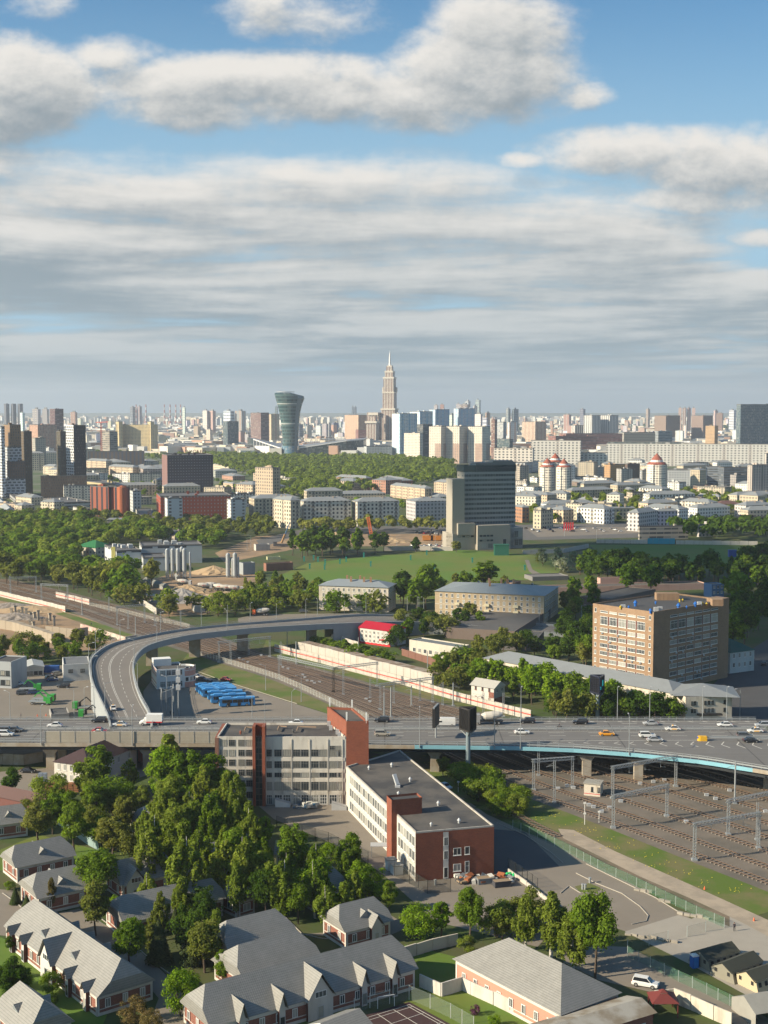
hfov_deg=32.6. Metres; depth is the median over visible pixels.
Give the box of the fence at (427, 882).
[409,870,450,893]
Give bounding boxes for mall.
[548,435,596,449]
[559,432,621,443]
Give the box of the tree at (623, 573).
[615,564,639,586]
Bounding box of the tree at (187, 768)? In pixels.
[168,748,202,796]
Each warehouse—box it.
[0,497,14,510]
[9,493,19,501]
[43,497,89,507]
[73,505,89,510]
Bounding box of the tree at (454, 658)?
[444,651,460,666]
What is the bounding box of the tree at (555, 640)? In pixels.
[542,631,562,658]
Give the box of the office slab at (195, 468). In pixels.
[162,450,212,491]
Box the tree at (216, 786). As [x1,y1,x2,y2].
[215,768,232,801]
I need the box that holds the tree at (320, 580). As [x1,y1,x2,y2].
[311,576,325,590]
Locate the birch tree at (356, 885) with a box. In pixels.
[347,868,364,899]
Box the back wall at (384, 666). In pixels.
[298,642,432,683]
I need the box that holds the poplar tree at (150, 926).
[144,918,155,949]
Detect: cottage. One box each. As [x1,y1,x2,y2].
[0,803,27,838]
[0,836,76,882]
[0,981,73,1023]
[4,898,154,1016]
[18,865,91,911]
[106,881,199,936]
[107,852,169,895]
[130,806,149,831]
[179,935,418,1023]
[195,878,225,915]
[208,908,296,961]
[210,929,319,980]
[223,881,254,916]
[274,840,292,864]
[299,866,344,910]
[310,1008,372,1023]
[320,896,393,946]
[453,938,621,1023]
[531,995,656,1023]
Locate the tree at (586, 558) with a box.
[578,555,595,569]
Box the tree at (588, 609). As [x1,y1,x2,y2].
[580,605,592,616]
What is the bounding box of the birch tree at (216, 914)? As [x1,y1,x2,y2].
[211,908,221,922]
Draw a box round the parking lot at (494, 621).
[445,609,550,639]
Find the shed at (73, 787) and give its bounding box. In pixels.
[43,782,79,791]
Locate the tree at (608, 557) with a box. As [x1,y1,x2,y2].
[603,552,612,576]
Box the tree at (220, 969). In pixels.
[213,949,227,978]
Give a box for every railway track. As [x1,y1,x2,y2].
[0,579,767,790]
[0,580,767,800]
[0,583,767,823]
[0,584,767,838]
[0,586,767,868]
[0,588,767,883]
[3,579,762,779]
[112,618,767,853]
[130,617,767,812]
[439,758,562,837]
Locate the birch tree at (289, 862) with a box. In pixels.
[283,853,296,871]
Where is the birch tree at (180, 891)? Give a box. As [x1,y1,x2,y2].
[171,876,194,911]
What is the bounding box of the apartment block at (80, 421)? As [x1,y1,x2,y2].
[78,418,82,424]
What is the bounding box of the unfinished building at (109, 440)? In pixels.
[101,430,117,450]
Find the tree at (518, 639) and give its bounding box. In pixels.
[506,632,527,652]
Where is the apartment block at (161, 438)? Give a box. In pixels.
[158,435,165,441]
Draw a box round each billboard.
[432,703,438,737]
[459,706,476,762]
[590,674,604,719]
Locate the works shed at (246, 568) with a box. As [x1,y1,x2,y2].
[239,561,254,574]
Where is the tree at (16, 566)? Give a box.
[6,557,26,584]
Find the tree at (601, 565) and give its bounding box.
[588,556,607,576]
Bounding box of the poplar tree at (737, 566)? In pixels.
[733,560,741,572]
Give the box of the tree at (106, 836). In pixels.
[94,816,128,855]
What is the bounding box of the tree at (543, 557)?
[538,552,547,561]
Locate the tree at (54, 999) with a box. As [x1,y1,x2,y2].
[50,992,58,1003]
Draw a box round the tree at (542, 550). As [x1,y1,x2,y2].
[538,548,545,553]
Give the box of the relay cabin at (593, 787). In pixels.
[583,778,603,796]
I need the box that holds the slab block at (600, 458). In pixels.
[581,451,607,465]
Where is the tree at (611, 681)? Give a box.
[605,678,623,689]
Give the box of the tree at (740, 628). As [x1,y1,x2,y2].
[728,610,749,639]
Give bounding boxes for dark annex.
[580,586,655,609]
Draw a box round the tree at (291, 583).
[287,579,297,592]
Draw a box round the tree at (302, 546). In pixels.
[293,530,308,558]
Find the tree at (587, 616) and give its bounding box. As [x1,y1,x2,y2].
[579,613,592,625]
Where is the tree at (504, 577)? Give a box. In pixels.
[500,574,509,581]
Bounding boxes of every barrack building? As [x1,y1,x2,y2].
[484,651,682,717]
[669,683,739,719]
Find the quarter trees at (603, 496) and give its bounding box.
[571,485,741,501]
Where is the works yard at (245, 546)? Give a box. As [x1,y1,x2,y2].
[216,534,441,562]
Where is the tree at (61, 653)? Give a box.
[55,645,66,662]
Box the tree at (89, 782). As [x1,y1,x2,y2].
[78,779,94,799]
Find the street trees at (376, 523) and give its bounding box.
[297,514,445,529]
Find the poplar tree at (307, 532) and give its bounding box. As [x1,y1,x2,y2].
[305,530,309,555]
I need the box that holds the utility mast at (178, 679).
[176,666,180,716]
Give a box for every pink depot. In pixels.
[544,581,703,593]
[597,577,642,582]
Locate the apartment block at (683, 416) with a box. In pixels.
[682,407,685,430]
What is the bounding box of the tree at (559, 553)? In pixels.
[556,549,562,557]
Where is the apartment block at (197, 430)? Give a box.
[194,426,200,434]
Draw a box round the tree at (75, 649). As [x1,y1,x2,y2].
[67,640,82,656]
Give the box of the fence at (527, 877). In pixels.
[508,858,537,888]
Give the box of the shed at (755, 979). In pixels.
[736,963,767,992]
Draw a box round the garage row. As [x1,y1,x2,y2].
[409,637,469,658]
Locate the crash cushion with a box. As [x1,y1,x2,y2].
[697,735,767,740]
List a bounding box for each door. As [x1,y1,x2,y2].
[21,949,23,961]
[65,983,67,996]
[83,997,85,1010]
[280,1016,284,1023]
[318,1005,323,1018]
[362,992,366,1005]
[393,983,397,996]
[444,867,447,877]
[465,861,468,872]
[694,958,697,967]
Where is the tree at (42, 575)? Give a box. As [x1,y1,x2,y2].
[38,566,45,582]
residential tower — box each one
[0,426,5,498]
[4,423,20,446]
[5,446,21,477]
[21,430,32,493]
[32,436,45,464]
[56,430,66,474]
[66,423,85,474]
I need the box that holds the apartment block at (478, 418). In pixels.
[475,412,482,425]
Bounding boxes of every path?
[0,889,21,935]
[59,909,184,1023]
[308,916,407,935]
[525,560,565,574]
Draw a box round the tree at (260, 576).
[255,570,266,584]
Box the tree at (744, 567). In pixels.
[729,559,748,573]
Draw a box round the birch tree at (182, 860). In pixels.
[164,836,205,886]
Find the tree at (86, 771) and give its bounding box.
[71,754,100,790]
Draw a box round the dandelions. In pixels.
[424,762,751,891]
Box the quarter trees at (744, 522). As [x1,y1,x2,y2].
[666,513,767,535]
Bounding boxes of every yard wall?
[331,634,357,644]
[654,988,731,1023]
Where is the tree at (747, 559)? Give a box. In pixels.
[735,553,753,573]
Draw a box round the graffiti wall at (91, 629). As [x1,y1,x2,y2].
[80,624,136,639]
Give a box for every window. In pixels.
[24,869,28,876]
[43,952,47,961]
[47,900,51,907]
[63,896,67,904]
[105,997,110,1007]
[123,992,127,1001]
[131,876,140,883]
[140,986,144,996]
[160,670,165,676]
[160,681,165,687]
[166,670,171,675]
[171,670,176,675]
[220,740,226,745]
[220,750,226,755]
[227,900,232,910]
[229,740,234,745]
[229,750,234,755]
[229,759,234,765]
[238,740,244,745]
[238,750,244,755]
[238,759,244,765]
[238,769,244,775]
[243,902,250,911]
[246,740,251,745]
[246,750,251,755]
[246,759,252,765]
[246,769,252,775]
[246,780,252,786]
[246,792,252,797]
[259,1017,264,1023]
[266,749,271,756]
[267,761,271,767]
[267,782,271,789]
[267,795,271,803]
[274,749,281,756]
[274,761,281,767]
[274,773,281,776]
[274,782,281,789]
[283,749,289,756]
[283,761,290,767]
[283,773,290,776]
[283,782,290,789]
[283,795,290,801]
[292,1007,297,1018]
[293,749,299,756]
[293,761,299,767]
[293,773,300,776]
[293,782,300,789]
[293,795,300,803]
[301,749,308,756]
[301,761,308,767]
[301,773,308,776]
[301,782,308,789]
[301,795,308,802]
[311,749,318,756]
[311,761,318,767]
[311,773,318,776]
[311,782,318,789]
[311,795,318,803]
[315,989,326,998]
[319,749,326,756]
[319,761,326,767]
[319,773,326,776]
[320,782,326,789]
[320,795,326,803]
[329,749,336,756]
[329,761,336,767]
[329,773,336,776]
[329,782,336,789]
[329,795,336,803]
[340,994,344,1004]
[352,933,356,942]
[355,990,359,999]
[366,930,369,938]
[370,985,374,995]
[372,797,374,807]
[372,824,374,834]
[382,806,384,817]
[382,820,384,831]
[385,981,389,991]
[400,977,404,986]
[406,829,408,841]
[406,844,408,855]
[406,859,408,870]
[409,832,411,844]
[409,847,411,858]
[411,850,414,861]
[411,865,414,876]
[412,835,414,847]
[444,837,447,845]
[444,851,447,859]
[453,848,460,855]
[453,863,460,871]
[464,846,469,854]
[509,997,512,1007]
[514,531,518,536]
[514,539,518,544]
[521,1004,525,1014]
[534,1010,537,1021]
[599,658,606,663]
[600,616,607,625]
[600,627,607,632]
[600,635,607,640]
[600,643,606,647]
[600,650,606,655]
[609,617,616,626]
[609,629,616,633]
[609,636,616,641]
[609,644,616,649]
[609,652,616,657]
[609,660,615,664]
[618,619,625,627]
[618,630,625,635]
[618,638,625,643]
[618,646,625,651]
[618,654,625,658]
[618,661,625,666]
[627,620,635,629]
[627,639,634,644]
[627,647,634,652]
[627,655,634,660]
[627,663,634,668]
[628,632,634,636]
[636,641,644,646]
[636,649,644,654]
[636,665,644,670]
[637,621,644,630]
[637,633,644,638]
[637,657,644,662]
[669,663,676,668]
[669,671,676,676]
[670,620,677,629]
[670,632,676,636]
[670,639,676,644]
[670,647,676,652]
[670,655,676,660]
[678,618,685,627]
[678,630,685,635]
[678,638,684,643]
[678,646,684,650]
[678,653,684,658]
[678,661,684,666]
[678,669,684,674]
[678,677,684,681]
[686,636,693,641]
[686,644,692,649]
[686,652,692,657]
[686,659,692,664]
[686,667,692,672]
[686,675,692,680]
[687,617,693,626]
[687,628,693,633]
[694,650,701,655]
[694,658,700,663]
[694,665,700,670]
[694,673,700,678]
[695,616,701,624]
[695,627,701,632]
[695,635,701,639]
[695,642,701,647]
[702,641,709,646]
[702,649,708,653]
[702,656,709,661]
[702,664,708,669]
[702,671,708,676]
[703,614,709,623]
[703,626,709,630]
[703,633,709,638]
[710,647,716,652]
[710,655,716,659]
[710,662,716,667]
[710,670,716,674]
[711,613,717,622]
[711,624,717,629]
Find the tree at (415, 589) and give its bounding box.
[405,577,428,608]
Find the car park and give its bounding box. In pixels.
[526,527,637,536]
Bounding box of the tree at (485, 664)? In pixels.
[476,661,490,678]
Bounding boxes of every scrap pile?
[292,801,317,808]
[454,871,515,884]
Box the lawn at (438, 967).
[405,945,528,1023]
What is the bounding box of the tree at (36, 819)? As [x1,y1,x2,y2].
[19,800,56,839]
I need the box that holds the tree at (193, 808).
[183,800,202,833]
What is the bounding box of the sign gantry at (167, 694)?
[161,684,173,712]
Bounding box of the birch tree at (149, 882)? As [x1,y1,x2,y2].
[137,872,157,890]
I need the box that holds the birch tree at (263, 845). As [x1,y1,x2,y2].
[255,836,274,862]
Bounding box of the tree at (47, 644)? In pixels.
[38,638,49,655]
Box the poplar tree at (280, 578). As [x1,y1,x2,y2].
[275,574,284,584]
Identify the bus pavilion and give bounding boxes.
[266,556,280,559]
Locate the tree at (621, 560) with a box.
[609,554,625,566]
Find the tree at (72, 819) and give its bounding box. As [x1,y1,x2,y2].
[56,801,86,849]
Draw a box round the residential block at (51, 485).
[41,475,86,496]
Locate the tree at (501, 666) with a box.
[492,662,505,680]
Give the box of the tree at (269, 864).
[261,860,275,908]
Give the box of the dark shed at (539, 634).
[501,630,543,650]
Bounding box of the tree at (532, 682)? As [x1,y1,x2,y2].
[520,671,542,703]
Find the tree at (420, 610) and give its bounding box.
[411,606,424,618]
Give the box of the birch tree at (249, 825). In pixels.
[237,808,262,848]
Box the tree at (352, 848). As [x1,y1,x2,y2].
[335,831,362,867]
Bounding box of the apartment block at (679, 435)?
[675,430,683,440]
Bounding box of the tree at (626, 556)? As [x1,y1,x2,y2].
[616,547,634,562]
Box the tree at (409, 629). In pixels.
[401,619,412,637]
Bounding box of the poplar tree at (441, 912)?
[431,901,454,936]
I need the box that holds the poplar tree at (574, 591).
[569,585,578,596]
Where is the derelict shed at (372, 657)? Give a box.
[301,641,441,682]
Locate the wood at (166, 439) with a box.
[96,438,217,450]
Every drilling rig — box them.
[423,529,431,539]
[431,529,440,539]
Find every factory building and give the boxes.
[105,543,140,565]
[139,540,201,563]
[141,552,164,570]
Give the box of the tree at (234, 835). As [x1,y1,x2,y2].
[216,824,251,872]
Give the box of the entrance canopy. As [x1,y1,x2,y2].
[370,842,386,857]
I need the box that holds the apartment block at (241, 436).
[239,431,244,441]
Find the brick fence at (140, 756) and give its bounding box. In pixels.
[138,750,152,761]
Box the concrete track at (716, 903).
[559,829,767,935]
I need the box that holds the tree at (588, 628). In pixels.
[585,624,591,633]
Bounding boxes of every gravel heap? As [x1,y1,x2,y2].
[0,602,36,608]
[0,605,71,613]
[0,612,47,620]
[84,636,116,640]
[148,588,212,603]
[170,584,213,592]
[187,565,230,574]
[369,537,411,542]
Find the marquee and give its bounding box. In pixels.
[731,991,767,1023]
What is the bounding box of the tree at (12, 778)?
[0,766,21,787]
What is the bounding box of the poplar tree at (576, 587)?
[574,584,580,596]
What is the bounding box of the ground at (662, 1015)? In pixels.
[0,499,767,1023]
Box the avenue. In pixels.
[256,523,739,544]
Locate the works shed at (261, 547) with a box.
[254,543,269,550]
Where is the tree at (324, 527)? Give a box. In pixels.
[318,523,329,550]
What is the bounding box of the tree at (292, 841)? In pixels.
[275,823,309,869]
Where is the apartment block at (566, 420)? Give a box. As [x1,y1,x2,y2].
[563,414,570,430]
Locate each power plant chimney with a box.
[145,404,146,422]
[169,404,170,424]
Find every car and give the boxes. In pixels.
[0,726,14,731]
[0,730,13,736]
[11,726,23,731]
[16,689,27,694]
[19,766,36,772]
[28,689,40,694]
[45,674,57,678]
[46,677,58,681]
[47,722,62,726]
[51,671,62,675]
[57,683,69,687]
[91,716,107,722]
[92,727,107,730]
[110,704,116,710]
[111,721,127,726]
[196,676,207,680]
[196,718,211,723]
[220,676,231,680]
[288,719,303,722]
[374,716,389,721]
[374,729,390,735]
[441,782,452,788]
[514,728,529,733]
[519,717,534,723]
[572,718,587,724]
[599,730,614,735]
[631,973,659,989]
[639,731,655,737]
[643,720,658,725]
[646,736,662,741]
[665,725,680,730]
[717,721,732,726]
[736,731,753,735]
[742,736,759,742]
[747,727,763,732]
[754,721,767,726]
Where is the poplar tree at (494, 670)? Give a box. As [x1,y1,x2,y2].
[487,660,502,681]
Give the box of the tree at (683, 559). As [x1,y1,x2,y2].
[670,553,689,580]
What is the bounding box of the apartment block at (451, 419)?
[449,413,453,425]
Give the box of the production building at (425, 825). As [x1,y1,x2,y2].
[346,750,493,880]
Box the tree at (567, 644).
[560,636,577,661]
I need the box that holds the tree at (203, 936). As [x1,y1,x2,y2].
[186,916,223,972]
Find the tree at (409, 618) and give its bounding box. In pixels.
[406,616,413,637]
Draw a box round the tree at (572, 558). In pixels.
[568,551,576,563]
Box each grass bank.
[0,597,137,636]
[181,653,328,712]
[261,640,508,716]
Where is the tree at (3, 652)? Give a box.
[0,645,6,656]
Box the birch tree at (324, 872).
[316,859,329,882]
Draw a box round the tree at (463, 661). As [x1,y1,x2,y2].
[460,659,467,664]
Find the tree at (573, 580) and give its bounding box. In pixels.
[566,576,580,591]
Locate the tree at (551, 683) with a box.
[540,674,560,698]
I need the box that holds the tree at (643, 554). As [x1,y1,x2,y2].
[633,551,650,558]
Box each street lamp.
[419,706,419,747]
[493,707,494,748]
[519,707,520,748]
[617,686,619,719]
[628,713,629,754]
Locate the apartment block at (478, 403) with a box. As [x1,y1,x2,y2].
[475,398,480,411]
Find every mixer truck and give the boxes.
[177,579,191,585]
[197,583,211,588]
[213,584,222,590]
[220,585,233,590]
[228,585,242,590]
[252,608,268,615]
[477,711,502,724]
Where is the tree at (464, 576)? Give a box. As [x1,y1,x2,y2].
[458,570,473,581]
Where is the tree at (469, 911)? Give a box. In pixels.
[453,885,484,933]
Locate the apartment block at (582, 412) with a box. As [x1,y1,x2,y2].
[580,408,584,424]
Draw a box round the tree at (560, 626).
[554,617,572,636]
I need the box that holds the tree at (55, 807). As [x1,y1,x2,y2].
[40,792,63,834]
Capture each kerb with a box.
[102,919,170,974]
[195,670,296,703]
[285,916,328,938]
[496,822,563,862]
[508,868,546,899]
[560,885,588,892]
[576,873,648,923]
[586,863,677,910]
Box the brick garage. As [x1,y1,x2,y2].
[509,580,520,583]
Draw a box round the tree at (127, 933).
[111,916,147,961]
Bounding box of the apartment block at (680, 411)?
[679,406,681,426]
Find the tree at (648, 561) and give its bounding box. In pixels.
[642,558,651,566]
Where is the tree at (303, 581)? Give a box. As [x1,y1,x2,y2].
[298,577,307,590]
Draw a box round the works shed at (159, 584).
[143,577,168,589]
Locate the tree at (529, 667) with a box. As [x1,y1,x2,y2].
[517,664,542,699]
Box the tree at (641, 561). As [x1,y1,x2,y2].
[631,558,645,566]
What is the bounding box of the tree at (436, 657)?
[432,650,451,671]
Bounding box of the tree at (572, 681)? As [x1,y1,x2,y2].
[560,674,586,695]
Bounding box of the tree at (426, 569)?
[415,564,434,597]
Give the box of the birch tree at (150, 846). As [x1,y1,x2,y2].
[133,829,167,873]
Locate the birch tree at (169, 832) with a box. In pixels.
[156,821,177,856]
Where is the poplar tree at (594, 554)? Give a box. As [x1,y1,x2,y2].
[592,550,597,574]
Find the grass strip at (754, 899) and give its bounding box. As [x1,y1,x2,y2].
[322,701,767,914]
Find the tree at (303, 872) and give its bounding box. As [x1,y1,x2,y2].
[296,852,337,893]
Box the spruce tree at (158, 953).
[144,918,173,966]
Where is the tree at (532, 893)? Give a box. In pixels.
[507,885,545,925]
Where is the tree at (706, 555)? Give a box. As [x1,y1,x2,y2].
[700,548,719,576]
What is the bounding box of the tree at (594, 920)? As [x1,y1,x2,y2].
[566,888,618,978]
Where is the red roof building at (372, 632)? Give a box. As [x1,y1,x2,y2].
[358,621,405,646]
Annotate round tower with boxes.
[539,454,555,491]
[550,450,561,489]
[556,459,571,489]
[646,453,666,486]
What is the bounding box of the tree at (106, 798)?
[85,792,111,809]
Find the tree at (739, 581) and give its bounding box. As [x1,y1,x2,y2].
[728,572,755,594]
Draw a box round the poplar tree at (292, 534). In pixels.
[287,529,296,555]
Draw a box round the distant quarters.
[0,415,735,455]
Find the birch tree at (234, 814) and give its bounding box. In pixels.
[224,798,247,829]
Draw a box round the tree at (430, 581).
[418,571,438,609]
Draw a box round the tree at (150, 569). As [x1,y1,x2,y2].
[142,557,160,588]
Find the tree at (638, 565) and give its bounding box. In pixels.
[629,561,642,581]
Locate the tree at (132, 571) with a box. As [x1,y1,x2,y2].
[123,564,137,579]
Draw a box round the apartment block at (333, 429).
[331,424,336,437]
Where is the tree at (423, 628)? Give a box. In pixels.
[418,618,429,637]
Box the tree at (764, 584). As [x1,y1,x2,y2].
[761,577,767,593]
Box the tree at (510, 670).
[503,666,519,695]
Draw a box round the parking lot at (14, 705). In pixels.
[0,665,95,757]
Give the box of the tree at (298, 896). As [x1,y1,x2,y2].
[283,881,312,923]
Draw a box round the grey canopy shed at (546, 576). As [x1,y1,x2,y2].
[524,573,567,580]
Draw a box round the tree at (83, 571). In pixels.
[79,563,92,592]
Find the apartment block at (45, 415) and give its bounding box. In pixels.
[42,407,48,423]
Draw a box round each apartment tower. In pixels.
[4,403,9,423]
[11,404,16,423]
[17,404,22,423]
[29,424,56,451]
[50,408,63,430]
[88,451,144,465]
[223,421,238,444]
[251,412,268,440]
[269,414,278,440]
[345,414,366,438]
[356,429,365,438]
[364,445,391,454]
[366,438,373,445]
[392,412,416,454]
[404,432,422,456]
[410,410,432,423]
[417,424,432,456]
[429,409,448,425]
[429,425,445,457]
[446,425,467,463]
[454,408,474,425]
[468,425,489,462]
[491,419,496,458]
[497,421,505,438]
[497,438,512,447]
[522,421,545,441]
[571,424,583,432]
[584,414,600,432]
[601,415,617,432]
[622,431,654,441]
[654,415,679,436]
[655,430,671,441]
[691,415,712,439]
[705,425,717,443]
[736,403,767,443]
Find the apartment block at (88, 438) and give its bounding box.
[86,435,91,441]
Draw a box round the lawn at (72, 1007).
[0,937,106,1023]
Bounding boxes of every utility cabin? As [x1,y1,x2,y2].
[384,856,397,870]
[390,861,403,875]
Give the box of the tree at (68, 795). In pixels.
[60,790,79,806]
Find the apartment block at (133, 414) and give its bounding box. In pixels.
[130,406,135,423]
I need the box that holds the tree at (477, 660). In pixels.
[471,657,488,665]
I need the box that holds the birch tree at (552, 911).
[534,891,567,957]
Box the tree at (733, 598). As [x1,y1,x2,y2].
[726,594,742,610]
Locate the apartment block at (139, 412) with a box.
[137,405,141,423]
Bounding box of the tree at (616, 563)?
[610,557,622,576]
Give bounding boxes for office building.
[156,491,230,519]
[604,463,624,480]
[638,524,687,539]
[667,468,691,485]
[707,466,718,484]
[718,465,747,485]
[730,473,746,486]
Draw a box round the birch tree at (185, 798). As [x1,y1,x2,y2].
[179,792,193,805]
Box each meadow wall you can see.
[384,546,452,550]
[523,544,588,553]
[596,539,646,543]
[676,540,757,544]
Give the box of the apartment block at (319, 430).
[316,425,321,435]
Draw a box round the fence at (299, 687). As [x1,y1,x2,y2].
[244,663,368,719]
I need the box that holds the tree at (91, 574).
[82,566,98,595]
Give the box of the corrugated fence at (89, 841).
[58,823,100,850]
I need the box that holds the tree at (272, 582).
[268,579,276,585]
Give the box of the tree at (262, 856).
[246,849,277,906]
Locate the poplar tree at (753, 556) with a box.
[750,552,756,577]
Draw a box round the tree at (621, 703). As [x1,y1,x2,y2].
[614,696,636,719]
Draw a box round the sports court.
[366,1002,448,1023]
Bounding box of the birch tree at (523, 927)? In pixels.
[511,894,537,945]
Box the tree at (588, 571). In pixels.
[583,559,592,575]
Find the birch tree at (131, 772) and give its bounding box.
[119,758,139,788]
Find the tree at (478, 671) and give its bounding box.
[466,664,487,679]
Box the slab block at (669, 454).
[606,443,767,466]
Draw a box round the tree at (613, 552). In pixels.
[602,549,620,575]
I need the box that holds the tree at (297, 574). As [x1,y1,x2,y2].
[292,571,302,584]
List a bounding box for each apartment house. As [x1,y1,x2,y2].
[0,501,20,509]
[15,501,34,510]
[16,493,42,504]
[32,451,43,470]
[40,498,63,509]
[43,464,56,473]
[46,451,56,463]
[48,467,56,474]
[63,484,97,500]
[78,540,106,557]
[86,449,95,459]
[86,458,111,467]
[86,467,108,474]
[86,470,107,479]
[86,473,99,479]
[87,480,121,485]
[107,518,121,522]
[109,459,130,464]
[109,464,138,474]
[112,472,128,481]
[115,482,156,494]
[129,472,161,481]
[130,489,140,511]
[136,508,153,517]
[139,465,161,472]
[141,495,151,504]
[144,459,158,465]
[156,477,161,491]
[162,432,174,437]
[162,482,199,492]
[162,529,186,540]
[165,444,184,445]
[165,496,182,524]
[204,485,231,492]
[213,463,236,469]
[213,468,236,477]
[222,473,244,479]
[223,481,235,488]
[227,497,245,520]
[228,492,254,506]
[235,480,254,492]
[248,493,299,516]
[255,465,280,495]
[273,495,300,528]
[280,476,295,479]
[300,496,351,526]
[304,487,342,498]
[319,575,396,611]
[336,474,371,489]
[340,477,364,490]
[343,490,385,498]
[352,496,398,525]
[372,476,401,493]
[379,475,412,483]
[390,483,432,498]
[406,496,445,519]
[431,492,445,498]
[434,479,445,493]
[435,578,558,622]
[514,460,537,472]
[515,484,541,491]
[515,492,540,505]
[515,503,528,522]
[516,464,528,480]
[516,479,529,485]
[520,490,557,502]
[530,476,538,482]
[533,507,552,528]
[534,504,565,509]
[538,459,544,472]
[541,499,594,505]
[550,489,570,499]
[552,505,573,522]
[564,486,612,498]
[566,500,587,519]
[568,463,574,479]
[572,479,634,490]
[575,475,611,480]
[577,460,597,475]
[577,480,616,487]
[577,503,613,523]
[579,496,606,502]
[590,501,616,506]
[597,466,603,476]
[607,490,623,505]
[610,481,654,492]
[613,504,634,518]
[616,467,632,481]
[624,462,639,478]
[624,478,646,482]
[627,490,649,500]
[627,506,657,530]
[629,458,644,462]
[638,498,677,507]
[639,485,669,490]
[640,468,645,480]
[643,490,694,500]
[644,503,687,519]
[657,506,677,525]
[666,496,704,504]
[667,480,685,489]
[677,462,705,468]
[680,497,717,507]
[684,461,708,465]
[687,502,730,516]
[690,467,705,487]
[693,485,716,490]
[697,485,731,493]
[697,521,711,536]
[698,493,721,500]
[712,460,731,466]
[717,500,737,510]
[727,490,767,500]
[734,463,747,471]
[734,500,767,515]
[735,481,746,490]
[739,491,764,501]
[740,505,767,515]
[747,463,767,490]
[765,452,767,463]
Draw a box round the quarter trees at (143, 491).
[106,475,161,494]
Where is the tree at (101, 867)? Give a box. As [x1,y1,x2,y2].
[72,846,119,894]
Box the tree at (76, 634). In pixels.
[69,628,85,642]
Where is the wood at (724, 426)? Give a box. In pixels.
[518,423,728,430]
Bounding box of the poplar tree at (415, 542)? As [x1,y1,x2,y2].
[410,537,420,551]
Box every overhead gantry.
[9,576,36,592]
[40,583,67,601]
[115,604,145,624]
[217,636,270,662]
[277,655,335,679]
[331,662,378,691]
[378,676,433,709]
[531,756,574,790]
[610,754,677,798]
[610,783,669,828]
[691,811,761,860]
[725,791,767,835]
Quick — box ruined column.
[36,610,39,620]
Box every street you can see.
[0,761,146,790]
[238,613,359,622]
[714,639,767,722]
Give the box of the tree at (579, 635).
[574,632,590,637]
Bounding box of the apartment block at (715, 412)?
[713,410,717,425]
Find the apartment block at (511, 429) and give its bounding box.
[507,421,516,441]
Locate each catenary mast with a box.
[126,611,128,628]
[339,668,344,694]
[369,679,374,697]
[377,693,385,715]
[389,687,395,716]
[419,679,422,700]
[452,683,459,705]
[536,740,540,775]
[546,760,555,802]
[727,761,736,803]
[754,802,764,840]
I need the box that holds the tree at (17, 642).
[12,638,23,654]
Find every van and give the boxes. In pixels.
[38,772,47,781]
[139,713,162,725]
[437,717,454,726]
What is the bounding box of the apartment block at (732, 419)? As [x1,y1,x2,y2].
[729,409,735,429]
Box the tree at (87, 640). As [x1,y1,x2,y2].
[83,634,97,654]
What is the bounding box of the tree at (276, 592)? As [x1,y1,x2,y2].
[271,587,282,600]
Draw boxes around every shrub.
[4,881,15,890]
[9,629,39,645]
[15,641,39,659]
[20,797,41,809]
[27,634,44,645]
[27,967,34,985]
[28,772,68,799]
[34,645,52,660]
[38,969,64,993]
[55,641,72,656]
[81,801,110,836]
[88,628,111,650]
[90,558,109,576]
[91,560,109,579]
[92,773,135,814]
[99,573,127,601]
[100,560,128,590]
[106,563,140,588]
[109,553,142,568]
[110,583,135,604]
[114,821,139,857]
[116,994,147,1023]
[130,582,152,603]
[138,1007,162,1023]
[152,586,178,611]
[158,592,178,614]
[174,968,201,995]
[179,940,205,967]
[182,592,204,606]
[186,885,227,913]
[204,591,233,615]
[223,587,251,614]
[246,585,260,606]
[247,597,264,608]
[266,596,285,610]
[283,589,301,606]
[287,589,313,608]
[300,589,313,601]
[308,583,316,599]
[309,635,326,643]
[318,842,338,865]
[322,590,352,612]
[327,639,350,647]
[344,642,374,654]
[353,591,376,610]
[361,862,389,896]
[363,589,390,613]
[364,646,398,658]
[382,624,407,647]
[392,606,417,620]
[399,901,437,939]
[419,615,437,630]
[421,611,439,619]
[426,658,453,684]
[432,612,460,636]
[435,575,447,589]
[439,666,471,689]
[443,760,464,776]
[447,765,466,782]
[450,644,479,663]
[450,661,472,684]
[450,766,478,782]
[452,761,474,766]
[452,762,472,768]
[454,768,468,785]
[456,934,476,952]
[459,777,478,796]
[460,648,486,664]
[460,765,485,779]
[463,779,489,801]
[469,1004,480,1014]
[475,763,492,771]
[475,767,492,780]
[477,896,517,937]
[479,772,501,782]
[479,781,502,798]
[481,767,507,782]
[482,782,510,802]
[483,774,506,788]
[483,788,500,803]
[484,794,506,811]
[487,793,516,817]
[487,1014,500,1023]
[496,783,518,791]
[498,786,510,805]
[504,794,529,815]
[505,785,533,809]
[506,793,520,810]
[535,552,548,563]
[542,687,563,715]
[554,557,570,571]
[562,685,593,715]
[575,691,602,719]
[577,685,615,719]
[624,687,659,719]
[644,689,674,719]
[658,694,687,719]
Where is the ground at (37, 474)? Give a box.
[0,413,729,498]
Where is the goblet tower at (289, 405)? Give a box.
[275,393,303,453]
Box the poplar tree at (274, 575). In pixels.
[271,570,278,582]
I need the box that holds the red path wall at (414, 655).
[402,649,446,669]
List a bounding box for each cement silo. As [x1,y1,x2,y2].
[165,548,168,577]
[170,548,174,577]
[176,548,179,576]
[180,546,182,577]
[182,548,186,577]
[189,552,190,577]
[226,553,229,577]
[231,558,232,576]
[233,553,236,577]
[237,557,238,577]
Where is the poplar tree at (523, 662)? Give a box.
[518,657,528,688]
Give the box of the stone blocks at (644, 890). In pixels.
[634,888,651,892]

